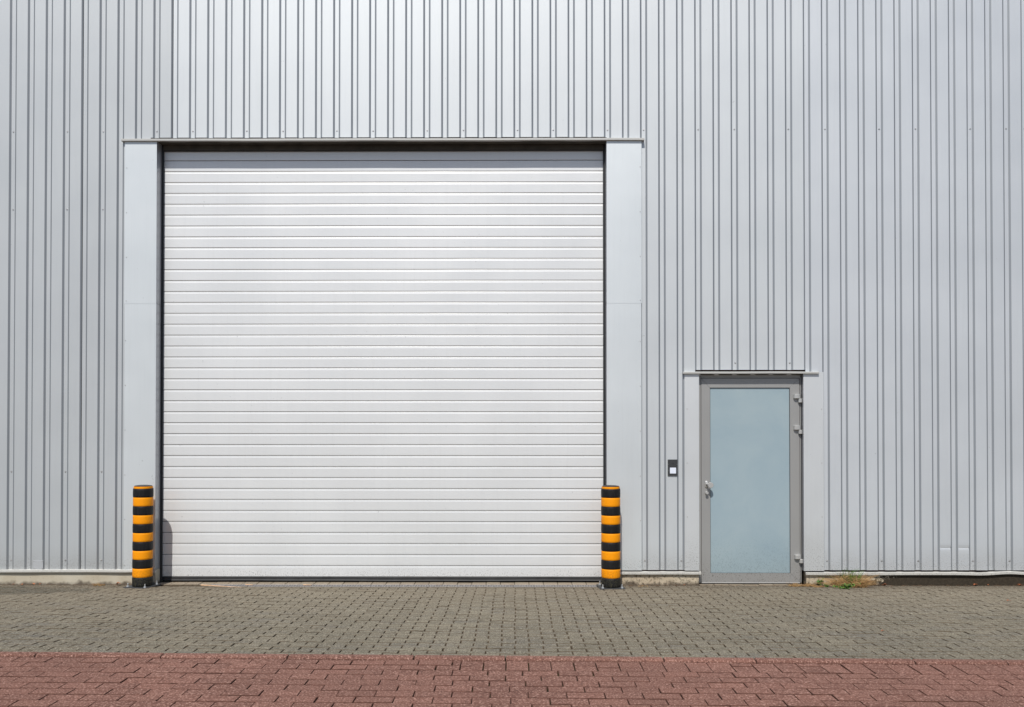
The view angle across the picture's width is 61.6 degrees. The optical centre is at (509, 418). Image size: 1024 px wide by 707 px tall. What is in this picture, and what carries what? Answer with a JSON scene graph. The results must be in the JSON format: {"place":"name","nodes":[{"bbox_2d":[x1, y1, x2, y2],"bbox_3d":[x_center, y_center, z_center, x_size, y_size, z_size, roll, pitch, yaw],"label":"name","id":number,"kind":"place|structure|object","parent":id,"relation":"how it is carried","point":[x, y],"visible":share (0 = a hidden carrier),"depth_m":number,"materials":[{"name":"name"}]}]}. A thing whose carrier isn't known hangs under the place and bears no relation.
{"place":"outdoors","nodes":[
{"label":"outdoors","id":0,"kind":"place"},
{"bbox_2d":[158,580,800,585],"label":"threshold paving","id":1,"kind":"structure","parent":0,"point":[194,583],"depth_m":8.75,"materials":[{"name":"grey concrete"}]},
{"bbox_2d":[0,586,1023,659],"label":"grey paving","id":2,"kind":"structure","parent":0,"point":[835,622],"depth_m":6.69,"materials":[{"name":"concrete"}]},
{"bbox_2d":[123,485,160,588],"bbox_3d":[-3.635,1.158,8.508,0.250,1.008,0.250,0,-1,12],"label":"bollard","id":3,"kind":"object","parent":2,"relation":"on","point":[142,554],"visible":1,"depth_m":8.43,"materials":[{"name":"black plastic"}]},
{"bbox_2d":[212,584,596,587],"bbox_3d":[-1.052,1.690,8.628,3.928,0.032,0.096,0,-1,0],"label":"drain channel","id":4,"kind":"object","parent":2,"relation":"on","point":[457,586],"visible":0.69,"depth_m":8.64,"materials":[{"name":"grey metal"}]},
{"bbox_2d":[596,485,624,589],"bbox_3d":[0.992,1.158,8.462,0.250,1.008,0.250,0,-1,-3],"label":"bollard","id":5,"kind":"object","parent":2,"relation":"on","point":[610,539],"visible":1,"depth_m":8.38,"materials":[{"name":"metal"}]},
{"bbox_2d":[833,583,859,588],"bbox_3d":[3.272,1.626,8.341,0.284,0.090,0.048,0,-1,0],"label":"leafy weed","id":6,"kind":"object","parent":2,"relation":"on","point":[847,586],"visible":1,"depth_m":8.35,"materials":[{"name":"green plant"}]},
{"bbox_2d":[820,567,879,587],"bbox_3d":[3.364,1.569,8.503,0.686,0.212,0.118,0,-1,0],"label":"grass tuft","id":7,"kind":"object","parent":2,"relation":"on","point":[854,580],"visible":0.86,"depth_m":8.49,"materials":[{"name":"plant"}]},
{"bbox_2d":[0,657,1023,706],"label":"red paving","id":8,"kind":"structure","parent":0,"point":[79,682],"depth_m":4.92,"materials":[{"name":"red brick"}]},
{"bbox_2d":[0,652,1023,665],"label":"kerb","id":9,"kind":"structure","parent":8,"relation":"on","point":[617,659],"depth_m":5.43,"materials":[{"name":"grey concrete"}]},
{"bbox_2d":[0,585,1023,587],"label":"edge paving","id":10,"kind":"structure","parent":0,"point":[623,585],"depth_m":8.61,"materials":[{"name":"grey concrete"}]},
{"bbox_2d":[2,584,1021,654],"bbox_3d":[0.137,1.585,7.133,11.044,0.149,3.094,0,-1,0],"label":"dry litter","id":11,"kind":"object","parent":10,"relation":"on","point":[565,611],"visible":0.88,"depth_m":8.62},
{"bbox_2d":[789,582,816,586],"bbox_3d":[2.930,1.655,8.605,0.330,0.047,0.117,0,-1,0],"label":"grass tuft","id":12,"kind":"object","parent":10,"relation":"on","point":[802,585],"visible":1,"depth_m":8.61,"materials":[{"name":"plant"}]},
{"label":"ground","id":13,"kind":"structure","parent":0,"visible":0},
{"bbox_2d":[0,0,1023,585],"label":"industrial hall","id":14,"kind":"structure","parent":13,"relation":"on","point":[404,290],"depth_m":8.74,"materials":[{"name":"silver metal"}]},
{"bbox_2d":[668,459,677,475],"bbox_3d":[1.642,0.493,8.678,0.098,0.164,0.014,0,-1,0],"label":"intercom","id":15,"kind":"object","parent":14,"relation":"attached to","point":[672,467],"depth_m":8.67,"materials":[{"name":"black plastic"}]},
{"bbox_2d":[699,374,802,582],"bbox_3d":[2.435,0.607,8.717,1.060,2.119,0.125,0,-1,0],"label":"entrance door","id":16,"kind":"structure","parent":14,"relation":"in","point":[750,431],"depth_m":8.73,"materials":[{"name":"blue glass"}]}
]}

